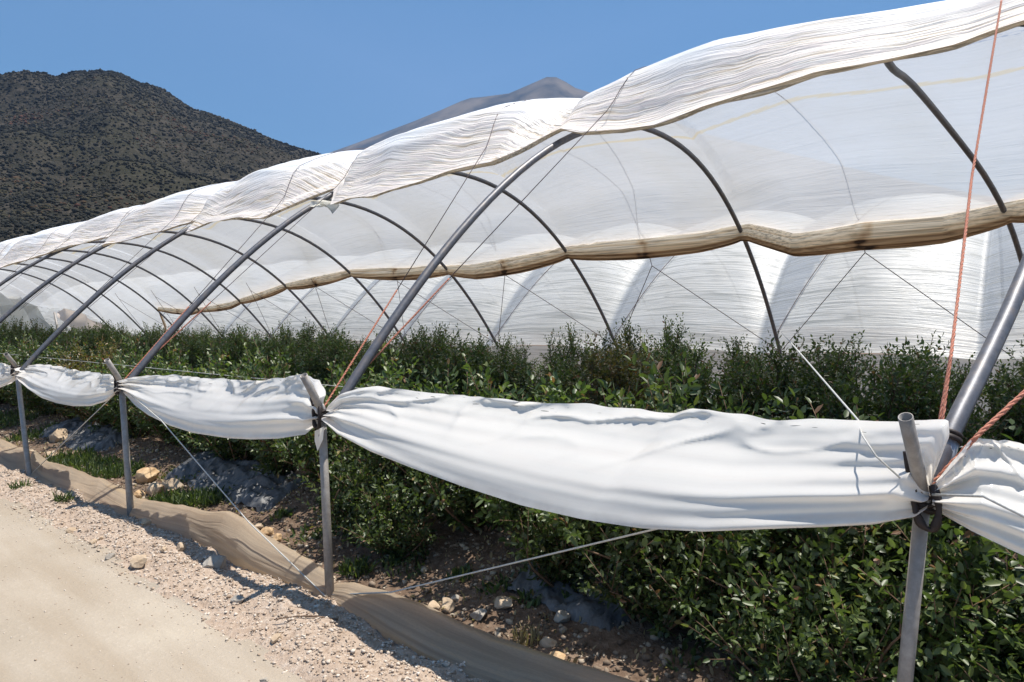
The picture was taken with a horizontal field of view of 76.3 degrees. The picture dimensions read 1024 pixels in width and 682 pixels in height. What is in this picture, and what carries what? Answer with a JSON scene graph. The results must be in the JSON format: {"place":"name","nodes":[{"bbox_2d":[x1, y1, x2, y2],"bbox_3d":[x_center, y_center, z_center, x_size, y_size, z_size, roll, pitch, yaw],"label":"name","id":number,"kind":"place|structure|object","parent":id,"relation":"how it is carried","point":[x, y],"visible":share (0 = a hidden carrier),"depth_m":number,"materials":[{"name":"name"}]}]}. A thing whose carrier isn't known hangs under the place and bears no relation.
{"place":"outdoors","nodes":[
{"label":"outdoors","id":0,"kind":"place"},
{"bbox_2d":[0,498,304,681],"bbox_3d":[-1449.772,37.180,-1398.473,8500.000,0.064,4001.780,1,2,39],"label":"road","id":1,"kind":"structure","parent":0,"point":[142,650],"depth_m":3.46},
{"bbox_2d":[0,497,316,681],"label":"road pebbles","id":2,"kind":"object","parent":1,"relation":"on","point":[109,602],"visible":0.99,"depth_m":3.62,"materials":[{"name":"stone"}]},
{"bbox_2d":[0,71,314,306],"bbox_3d":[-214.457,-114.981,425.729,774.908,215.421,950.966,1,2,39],"label":"hill","id":3,"kind":"structure","parent":0,"point":[58,159],"depth_m":324.83,"materials":[{"name":"plant"}]},
{"bbox_2d":[0,68,320,241],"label":"hill scrub","id":4,"kind":"object","parent":3,"relation":"on","point":[20,203],"visible":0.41,"depth_m":319.32,"materials":[{"name":"green plant"}]},
{"bbox_2d":[330,77,589,152],"bbox_3d":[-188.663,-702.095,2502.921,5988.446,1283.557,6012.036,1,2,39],"label":"mountain","id":5,"kind":"structure","parent":0,"point":[549,87],"depth_m":3226.06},
{"bbox_2d":[0,0,944,153],"label":"sky","id":6,"kind":"structure","parent":0,"point":[320,76],"materials":[{"name":"blue"}]},
{"bbox_2d":[0,339,1022,681],"bbox_3d":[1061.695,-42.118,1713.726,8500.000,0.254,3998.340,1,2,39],"label":"ground","id":7,"kind":"structure","parent":0,"point":[590,637],"depth_m":3.96,"materials":[{"name":"soil"}]},
{"bbox_2d":[0,331,31,405],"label":"blueberry bush","id":8,"kind":"object","parent":7,"relation":"on","point":[14,356],"visible":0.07,"depth_m":11.14,"materials":[{"name":"green plant"}]},
{"bbox_2d":[0,316,32,345],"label":"blueberry bush","id":9,"kind":"object","parent":7,"relation":"on","point":[13,333],"visible":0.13,"depth_m":20.08,"materials":[{"name":"green plant"}]},
{"bbox_2d":[0,333,76,408],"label":"blueberry bush","id":10,"kind":"object","parent":7,"relation":"on","point":[4,394],"visible":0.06,"depth_m":10.57,"materials":[{"name":"green plant"}]},
{"bbox_2d":[6,333,93,415],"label":"blueberry bush","id":11,"kind":"object","parent":7,"relation":"on","point":[38,405],"visible":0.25,"depth_m":9.94,"materials":[{"name":"green plant"}]},
{"bbox_2d":[0,268,114,331],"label":"tunnel hoop","id":12,"kind":"object","parent":7,"relation":"on","point":[57,287],"visible":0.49,"depth_m":26.26,"materials":[{"name":"metal"}]},
{"bbox_2d":[57,308,103,332],"bbox_3d":[-18.824,-0.648,28.925,7.933,2.226,0.439,1,2,39],"label":"hanging film","id":13,"kind":"object","parent":12,"relation":"hanging from","point":[79,321],"visible":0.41,"depth_m":30.04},
{"bbox_2d":[17,329,107,419],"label":"blueberry bush","id":14,"kind":"object","parent":7,"relation":"on","point":[49,361],"visible":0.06,"depth_m":9.50,"materials":[{"name":"green plant"}]},
{"bbox_2d":[39,417,140,451],"bbox_3d":[-5.571,1.295,8.564,2.225,0.421,0.675,1,2,39],"label":"mulch film","id":15,"kind":"object","parent":7,"relation":"on","point":[105,437],"visible":0.62,"depth_m":8.29,"materials":[{"name":"plastic"}]},
{"bbox_2d":[47,334,135,421],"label":"blueberry bush","id":16,"kind":"object","parent":7,"relation":"on","point":[104,355],"visible":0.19,"depth_m":9.11,"materials":[{"name":"green plant"}]},
{"bbox_2d":[79,319,131,353],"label":"blueberry bush","id":17,"kind":"object","parent":7,"relation":"on","point":[92,341],"visible":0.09,"depth_m":15.49,"materials":[{"name":"green plant"}]},
{"bbox_2d":[68,350,149,431],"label":"blueberry bush","id":18,"kind":"object","parent":7,"relation":"on","point":[98,419],"visible":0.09,"depth_m":8.44,"materials":[{"name":"green plant"}]},
{"bbox_2d":[37,257,180,333],"bbox_3d":[-14.926,-0.776,20.744,0.060,3.795,8.914,1,2,39],"label":"tunnel hoop","id":19,"kind":"object","parent":7,"relation":"on","point":[148,302],"visible":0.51,"depth_m":22.26,"materials":[{"name":"metal"}]},
{"bbox_2d":[82,331,157,437],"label":"blueberry bush","id":20,"kind":"object","parent":7,"relation":"on","point":[112,404],"visible":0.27,"depth_m":7.97,"materials":[{"name":"green plant"}]},
{"bbox_2d":[55,249,219,331],"bbox_3d":[-12.553,-0.727,18.829,0.060,3.795,8.914,1,2,39],"label":"tunnel hoop","id":21,"kind":"object","parent":7,"relation":"on","point":[165,282],"visible":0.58,"depth_m":20.31,"materials":[{"name":"metal"}]},
{"bbox_2d":[135,467,159,483],"bbox_3d":[-3.675,1.354,6.529,0.256,0.170,0.195,-9,2,20],"label":"rock","id":22,"kind":"object","parent":7,"relation":"on","point":[147,475],"visible":0.92,"depth_m":6.46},
{"bbox_2d":[103,339,209,444],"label":"blueberry bush","id":23,"kind":"object","parent":7,"relation":"on","point":[153,423],"visible":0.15,"depth_m":7.51,"materials":[{"name":"green plant"}]},
{"bbox_2d":[0,231,327,333],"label":"tunnel hoop","id":24,"kind":"object","parent":7,"relation":"on","point":[4,281],"visible":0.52,"depth_m":15.53,"materials":[{"name":"metal"}]},
{"bbox_2d":[144,323,203,374],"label":"blueberry bush","id":25,"kind":"object","parent":7,"relation":"on","point":[176,338],"visible":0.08,"depth_m":13.48,"materials":[{"name":"green plant"}]},
{"bbox_2d":[85,241,272,337],"bbox_3d":[-10.179,-0.678,16.915,0.060,3.795,8.914,1,2,39],"label":"tunnel hoop","id":26,"kind":"object","parent":7,"relation":"on","point":[211,277],"visible":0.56,"depth_m":18.32,"materials":[{"name":"metal"}]},
{"bbox_2d":[161,332,207,369],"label":"blueberry bush","id":27,"kind":"object","parent":7,"relation":"on","point":[184,349],"visible":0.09,"depth_m":12.91,"materials":[{"name":"green plant"}]},
{"bbox_2d":[0,408,380,578],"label":"weeds","id":28,"kind":"object","parent":7,"relation":"on","point":[205,498],"visible":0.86,"depth_m":6.84,"materials":[{"name":"plant"}]},
{"bbox_2d":[0,219,404,341],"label":"tunnel hoop","id":29,"kind":"object","parent":7,"relation":"on","point":[34,292],"visible":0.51,"depth_m":11.05,"materials":[{"name":"metal"}]},
{"bbox_2d":[178,330,226,376],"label":"blueberry bush","id":30,"kind":"object","parent":7,"relation":"on","point":[193,347],"visible":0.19,"depth_m":12.33,"materials":[{"name":"green plant"}]},
{"bbox_2d":[158,348,249,452],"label":"blueberry bush","id":31,"kind":"object","parent":7,"relation":"on","point":[193,436],"visible":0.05,"depth_m":7.08,"materials":[{"name":"green plant"}]},
{"bbox_2d":[196,322,266,375],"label":"blueberry bush","id":32,"kind":"object","parent":7,"relation":"on","point":[227,340],"visible":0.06,"depth_m":11.80,"materials":[{"name":"green plant"}]},
{"bbox_2d":[160,338,305,461],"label":"blueberry bush","id":33,"kind":"object","parent":7,"relation":"on","point":[229,448],"visible":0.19,"depth_m":6.42,"materials":[{"name":"green plant"}]},
{"bbox_2d":[164,450,309,512],"bbox_3d":[-2.609,1.335,6.194,2.040,0.374,0.661,1,2,39],"label":"mulch film","id":34,"kind":"object","parent":7,"relation":"on","point":[250,487],"visible":0.69,"depth_m":6.00,"materials":[{"name":"plastic"}]},
{"bbox_2d":[202,324,276,378],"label":"blueberry bush","id":35,"kind":"object","parent":7,"relation":"on","point":[237,354],"visible":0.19,"depth_m":11.36,"materials":[{"name":"green plant"}]},
{"bbox_2d":[0,464,489,681],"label":"gravel verge","id":36,"kind":"structure","parent":7,"relation":"on","point":[283,657],"depth_m":3.64,"materials":[{"name":"gravel"}]},
{"bbox_2d":[0,439,33,473],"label":"ground skirt","id":37,"kind":"object","parent":36,"relation":"on","point":[11,456],"visible":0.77,"depth_m":7.48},
{"bbox_2d":[4,352,31,475],"bbox_3d":[-5.505,0.819,7.249,0.172,1.356,1.584,-1,2,-40],"label":"leg post","id":38,"kind":"object","parent":36,"relation":"on","point":[27,460],"visible":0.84,"depth_m":7.30,"materials":[{"name":"metal"}]},
{"bbox_2d":[0,363,15,386],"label":"side sheet","id":39,"kind":"object","parent":38,"relation":"attached to","point":[6,378],"visible":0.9,"depth_m":8.00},
{"bbox_2d":[30,451,139,516],"bbox_3d":[-4.292,1.379,6.355,3.259,0.180,0.331,1,2,39],"label":"ground skirt","id":40,"kind":"object","parent":36,"relation":"on","point":[92,489],"visible":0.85,"depth_m":6.23,"materials":[{"name":"fabric"}]},
{"bbox_2d":[104,358,133,516],"bbox_3d":[-3.384,0.856,5.607,0.180,1.405,0.688,-1,2,-35],"label":"leg post","id":41,"kind":"object","parent":36,"relation":"on","point":[125,443],"visible":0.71,"depth_m":5.67,"materials":[{"name":"metal"}]},
{"bbox_2d":[15,364,119,405],"bbox_3d":[-4.626,0.465,6.861,3.110,0.336,0.341,1,2,39],"label":"side sheet","id":42,"kind":"object","parent":41,"relation":"attached to","point":[63,385],"visible":0.95,"depth_m":6.79,"materials":[{"name":"plastic"}]},
{"bbox_2d":[120,386,324,595],"bbox_3d":[-2.319,0.940,4.802,3.218,1.044,0.061,1,2,40],"label":"brace wire","id":43,"kind":"object","parent":41,"relation":"attached to","point":[318,589],"visible":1,"depth_m":4.49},
{"bbox_2d":[202,555,226,568],"bbox_3d":[-1.943,1.445,4.253,0.122,0.096,0.140,0,1,4],"label":"rock","id":44,"kind":"object","parent":36,"relation":"on","point":[215,561],"visible":0.98,"depth_m":4.23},
{"bbox_2d":[131,498,335,598],"bbox_3d":[-2.143,1.372,4.687,2.874,0.279,0.233,1,2,39],"label":"ground skirt","id":45,"kind":"object","parent":36,"relation":"on","point":[237,540],"visible":0.91,"depth_m":4.44,"materials":[{"name":"fabric"}]},
{"bbox_2d":[331,582,635,681],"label":"ground skirt","id":46,"kind":"object","parent":36,"relation":"on","point":[426,631],"visible":0.96,"depth_m":3.13,"materials":[{"name":"fabric"}]},
{"bbox_2d":[19,197,497,371],"bbox_3d":[-3.057,-0.532,11.172,0.060,3.795,8.914,1,2,39],"label":"tunnel hoop","id":47,"kind":"object","parent":7,"relation":"on","point":[66,323],"visible":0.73,"depth_m":8.76,"materials":[{"name":"metal"}]},
{"bbox_2d":[256,327,317,375],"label":"blueberry bush","id":48,"kind":"object","parent":7,"relation":"on","point":[268,349],"visible":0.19,"depth_m":10.94,"materials":[{"name":"green plant"}]},
{"bbox_2d":[230,337,356,478],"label":"blueberry bush","id":49,"kind":"object","parent":7,"relation":"on","point":[265,450],"visible":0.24,"depth_m":5.94,"materials":[{"name":"green plant"}]},
{"bbox_2d":[267,331,333,377],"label":"blueberry bush","id":50,"kind":"object","parent":7,"relation":"on","point":[307,361],"visible":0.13,"depth_m":10.19,"materials":[{"name":"green plant"}]},
{"bbox_2d":[279,317,331,366],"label":"blueberry bush","id":51,"kind":"object","parent":7,"relation":"on","point":[307,334],"visible":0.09,"depth_m":14.88,"materials":[{"name":"green plant"}]},
{"bbox_2d":[300,373,333,597],"bbox_3d":[-1.160,0.896,3.865,0.178,1.418,0.293,-1,2,-23],"label":"leg post","id":52,"kind":"object","parent":7,"relation":"on","point":[325,499],"visible":0.84,"depth_m":3.87,"materials":[{"name":"metal"}]},
{"bbox_2d":[117,374,325,450],"bbox_3d":[-2.238,0.437,4.917,3.069,0.479,0.316,1,2,39],"label":"side sheet","id":53,"kind":"object","parent":52,"relation":"attached to","point":[274,408],"visible":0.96,"depth_m":4.66,"materials":[{"name":"plastic"}]},
{"bbox_2d":[324,290,396,405],"bbox_3d":[-0.988,0.022,4.327,0.014,0.758,0.759,1,2,26],"label":"orange rope","id":54,"kind":"object","parent":52,"relation":"attached to","point":[352,361],"visible":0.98,"depth_m":4.29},
{"bbox_2d":[332,529,657,594],"bbox_3d":[0.121,0.986,2.933,2.934,1.047,0.019,1,2,36],"label":"brace wire","id":55,"kind":"object","parent":52,"relation":"attached to","point":[632,534],"visible":0.57,"depth_m":3.00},
{"bbox_2d":[270,354,402,491],"bbox_3d":[-1.483,0.701,5.611,1.227,1.271,1.276,-1,2,-38],"label":"blueberry bush","id":56,"kind":"object","parent":7,"relation":"on","point":[302,447],"visible":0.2,"depth_m":5.34,"materials":[{"name":"green plant"}]},
{"bbox_2d":[308,323,370,395],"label":"blueberry bush","id":57,"kind":"object","parent":7,"relation":"on","point":[333,353],"visible":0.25,"depth_m":9.84,"materials":[{"name":"green plant"}]},
{"bbox_2d":[297,443,421,544],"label":"blueberry bush","id":58,"kind":"object","parent":7,"relation":"on","point":[338,515],"visible":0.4,"depth_m":4.57,"materials":[{"name":"green plant"}]},
{"bbox_2d":[329,330,403,386],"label":"blueberry bush","id":59,"kind":"object","parent":7,"relation":"on","point":[376,363],"visible":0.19,"depth_m":9.30,"materials":[{"name":"green plant"}]},
{"bbox_2d":[122,172,615,386],"bbox_3d":[-0.683,-0.483,9.257,0.060,3.795,8.914,1,2,39],"label":"tunnel hoop","id":60,"kind":"object","parent":7,"relation":"on","point":[179,322],"visible":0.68,"depth_m":6.80,"materials":[{"name":"metal"}]},
{"bbox_2d":[0,0,1023,333],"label":"roof film","id":61,"kind":"object","parent":60,"relation":"attached to","point":[844,142],"visible":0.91,"depth_m":8.25,"materials":[{"name":"plastic"}]},
{"bbox_2d":[0,294,53,333],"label":"hanging film","id":62,"kind":"object","parent":61,"relation":"hanging from","point":[28,311],"visible":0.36,"depth_m":32.03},
{"bbox_2d":[323,342,458,502],"bbox_3d":[-0.822,0.646,5.155,1.330,1.405,1.403,1,2,20],"label":"blueberry bush","id":63,"kind":"object","parent":7,"relation":"on","point":[392,382],"visible":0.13,"depth_m":4.99,"materials":[{"name":"green plant"}]},
{"bbox_2d":[337,463,445,563],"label":"blueberry bush","id":64,"kind":"object","parent":7,"relation":"on","point":[402,534],"visible":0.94,"depth_m":4.25,"materials":[{"name":"green plant"}]},
{"bbox_2d":[362,318,458,389],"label":"blueberry bush","id":65,"kind":"object","parent":7,"relation":"on","point":[425,348],"visible":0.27,"depth_m":8.86,"materials":[{"name":"green plant"}]},
{"bbox_2d":[405,321,459,376],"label":"blueberry bush","id":66,"kind":"object","parent":7,"relation":"on","point":[435,331],"visible":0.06,"depth_m":12.55,"materials":[{"name":"green plant"}]},
{"bbox_2d":[408,323,495,395],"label":"blueberry bush","id":67,"kind":"object","parent":7,"relation":"on","point":[457,360],"visible":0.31,"depth_m":8.23,"materials":[{"name":"green plant"}]},
{"bbox_2d":[382,353,569,534],"bbox_3d":[-0.260,0.723,4.408,1.279,1.260,1.373,1,2,43],"label":"blueberry bush","id":68,"kind":"object","parent":7,"relation":"on","point":[439,489],"visible":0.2,"depth_m":4.38,"materials":[{"name":"green plant"}]},
{"bbox_2d":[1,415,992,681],"bbox_3d":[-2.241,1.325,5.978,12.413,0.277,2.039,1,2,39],"label":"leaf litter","id":69,"kind":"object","parent":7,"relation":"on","point":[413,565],"visible":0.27,"depth_m":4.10,"materials":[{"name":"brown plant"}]},
{"bbox_2d":[0,403,1001,681],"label":"bed rubble","id":70,"kind":"object","parent":7,"relation":"on","point":[580,643],"visible":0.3,"depth_m":4.03,"materials":[{"name":"stone"}]},
{"bbox_2d":[473,332,543,393],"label":"blueberry bush","id":71,"kind":"object","parent":7,"relation":"on","point":[520,356],"visible":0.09,"depth_m":11.13,"materials":[{"name":"green plant"}]},
{"bbox_2d":[468,343,551,401],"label":"blueberry bush","id":72,"kind":"object","parent":7,"relation":"on","point":[497,376],"visible":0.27,"depth_m":7.81,"materials":[{"name":"green plant"}]},
{"bbox_2d":[509,620,544,646],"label":"grass tuft","id":73,"kind":"object","parent":7,"relation":"on","point":[532,633],"visible":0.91,"depth_m":3.24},
{"bbox_2d":[157,466,916,681],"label":"undergrowth","id":74,"kind":"object","parent":7,"relation":"on","point":[461,570],"visible":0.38,"depth_m":3.89,"materials":[{"name":"green plant"}]},
{"bbox_2d":[507,354,594,402],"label":"blueberry bush","id":75,"kind":"object","parent":7,"relation":"on","point":[569,377],"visible":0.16,"depth_m":7.34,"materials":[{"name":"green plant"}]},
{"bbox_2d":[326,128,781,416],"bbox_3d":[1.691,-0.434,7.343,0.060,3.795,8.914,1,2,39],"label":"tunnel hoop","id":76,"kind":"object","parent":7,"relation":"on","point":[412,293],"visible":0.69,"depth_m":4.92,"materials":[{"name":"metal"}]},
{"bbox_2d":[38,223,1023,416],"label":"roof film","id":77,"kind":"object","parent":76,"relation":"attached to","point":[879,304],"visible":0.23,"depth_m":12.15,"materials":[{"name":"plastic"}]},
{"bbox_2d":[466,363,653,569],"bbox_3d":[0.342,0.773,3.871,1.303,1.254,1.276,-1,2,-40],"label":"blueberry bush","id":78,"kind":"object","parent":7,"relation":"on","point":[504,510],"visible":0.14,"depth_m":3.77,"materials":[{"name":"green plant"}]},
{"bbox_2d":[502,501,621,586],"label":"blueberry bush","id":79,"kind":"object","parent":7,"relation":"on","point":[537,543],"visible":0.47,"depth_m":3.57,"materials":[{"name":"green plant"}]},
{"bbox_2d":[538,322,599,394],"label":"blueberry bush","id":80,"kind":"object","parent":7,"relation":"on","point":[573,347],"visible":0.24,"depth_m":10.53,"materials":[{"name":"green plant"}]},
{"bbox_2d":[507,559,641,631],"bbox_3d":[0.446,1.403,3.733,0.874,0.302,0.665,1,2,39],"label":"mulch film","id":81,"kind":"object","parent":7,"relation":"on","point":[590,610],"visible":0.24,"depth_m":3.51,"materials":[{"name":"plastic"}]},
{"bbox_2d":[561,328,678,411],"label":"blueberry bush","id":82,"kind":"object","parent":7,"relation":"on","point":[618,374],"visible":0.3,"depth_m":6.71,"materials":[{"name":"green plant"}]},
{"bbox_2d":[588,315,664,396],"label":"blueberry bush","id":83,"kind":"object","parent":7,"relation":"on","point":[627,337],"visible":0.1,"depth_m":9.98,"materials":[{"name":"green plant"}]},
{"bbox_2d":[561,522,734,637],"bbox_3d":[0.737,1.117,3.253,0.834,0.733,0.802,-1,2,-38],"label":"blueberry bush","id":84,"kind":"object","parent":7,"relation":"on","point":[656,602],"visible":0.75,"depth_m":3.17,"materials":[{"name":"green plant"}]},
{"bbox_2d":[633,312,723,411],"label":"blueberry bush","id":85,"kind":"object","parent":7,"relation":"on","point":[673,346],"visible":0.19,"depth_m":9.35,"materials":[{"name":"green plant"}]},
{"bbox_2d":[556,343,808,600],"bbox_3d":[0.958,0.709,3.473,1.393,1.412,1.338,1,2,31],"label":"blueberry bush","id":86,"kind":"object","parent":7,"relation":"on","point":[661,406],"visible":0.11,"depth_m":3.39,"materials":[{"name":"green plant"}]},
{"bbox_2d":[648,337,775,414],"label":"blueberry bush","id":87,"kind":"object","parent":7,"relation":"on","point":[705,393],"visible":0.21,"depth_m":6.38,"materials":[{"name":"green plant"}]},
{"bbox_2d":[647,529,836,664],"bbox_3d":[1.104,1.120,3.039,0.867,0.762,0.835,1,2,42],"label":"blueberry bush","id":88,"kind":"object","parent":7,"relation":"on","point":[714,610],"visible":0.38,"depth_m":2.98,"materials":[{"name":"green plant"}]},
{"bbox_2d":[715,333,788,413],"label":"blueberry bush","id":89,"kind":"object","parent":7,"relation":"on","point":[757,359],"visible":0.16,"depth_m":8.71,"materials":[{"name":"green plant"}]},
{"bbox_2d":[712,327,880,420],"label":"blueberry bush","id":90,"kind":"object","parent":7,"relation":"on","point":[780,383],"visible":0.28,"depth_m":5.84,"materials":[{"name":"green plant"}]},
{"bbox_2d":[681,535,957,681],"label":"blueberry bush","id":91,"kind":"object","parent":7,"relation":"on","point":[794,660],"visible":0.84,"depth_m":2.61,"materials":[{"name":"green plant"}]},
{"bbox_2d":[782,330,887,416],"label":"blueberry bush","id":92,"kind":"object","parent":7,"relation":"on","point":[837,367],"visible":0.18,"depth_m":7.84,"materials":[{"name":"green plant"}]},
{"bbox_2d":[674,387,1023,664],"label":"blueberry bush","id":93,"kind":"object","parent":7,"relation":"on","point":[839,535],"visible":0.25,"depth_m":2.82,"materials":[{"name":"green plant"}]},
{"bbox_2d":[779,515,1023,681],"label":"blueberry bush","id":94,"kind":"object","parent":7,"relation":"on","point":[931,657],"visible":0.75,"depth_m":2.39,"materials":[{"name":"green plant"}]},
{"bbox_2d":[808,329,1003,445],"bbox_3d":[3.133,0.633,5.205,1.389,1.456,1.118,0,1,-1],"label":"blueberry bush","id":95,"kind":"object","parent":7,"relation":"on","point":[905,394],"visible":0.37,"depth_m":5.13,"materials":[{"name":"green plant"}]},
{"bbox_2d":[897,412,941,681],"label":"leg post","id":96,"kind":"object","parent":7,"relation":"on","point":[914,467],"visible":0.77,"depth_m":2.00,"materials":[{"name":"metal"}]},
{"bbox_2d":[321,386,948,531],"bbox_3d":[0.196,0.462,3.051,3.109,0.507,0.516,1,2,39],"label":"side sheet","id":97,"kind":"object","parent":96,"relation":"attached to","point":[702,470],"visible":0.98,"depth_m":2.66,"materials":[{"name":"plastic"}]},
{"bbox_2d":[932,438,1023,555],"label":"side sheet","id":98,"kind":"object","parent":96,"relation":"attached to","point":[992,469],"visible":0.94,"depth_m":1.93,"materials":[{"name":"plastic"}]},
{"bbox_2d":[932,390,1023,483],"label":"orange rope","id":99,"kind":"object","parent":96,"relation":"attached to","point":[992,421],"visible":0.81,"depth_m":1.99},
{"bbox_2d":[932,493,1023,517],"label":"brace wire","id":100,"kind":"object","parent":96,"relation":"attached to","point":[991,500],"visible":1,"depth_m":1.75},
{"bbox_2d":[843,572,1023,681],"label":"blueberry bush","id":101,"kind":"object","parent":7,"relation":"on","point":[1005,663],"visible":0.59,"depth_m":2.27,"materials":[{"name":"green plant"}]},
{"bbox_2d":[854,418,1023,666],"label":"blueberry bush","id":102,"kind":"object","parent":7,"relation":"on","point":[1010,567],"visible":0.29,"depth_m":2.50,"materials":[{"name":"green plant"}]},
{"bbox_2d":[889,344,994,430],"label":"blueberry bush","id":103,"kind":"object","parent":7,"relation":"on","point":[958,381],"visible":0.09,"depth_m":7.29,"materials":[{"name":"green plant"}]},
{"bbox_2d":[884,25,1023,484],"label":"tunnel hoop","id":104,"kind":"object","parent":7,"relation":"on","point":[966,399],"visible":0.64,"depth_m":2.36,"materials":[{"name":"metal"}]},
{"bbox_2d":[938,0,1002,418],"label":"orange rope","id":105,"kind":"object","parent":104,"relation":"attached to","point":[965,237],"visible":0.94,"depth_m":2.63,"materials":[{"name":"fabric"}]},
{"bbox_2d":[927,361,1023,452],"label":"blueberry bush","id":106,"kind":"object","parent":7,"relation":"on","point":[1016,414],"visible":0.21,"depth_m":4.89,"materials":[{"name":"green plant"}]},
{"bbox_2d":[968,335,1023,436],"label":"blueberry bush","id":107,"kind":"object","parent":7,"relation":"on","point":[1020,379],"visible":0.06,"depth_m":6.72,"materials":[{"name":"green plant"}]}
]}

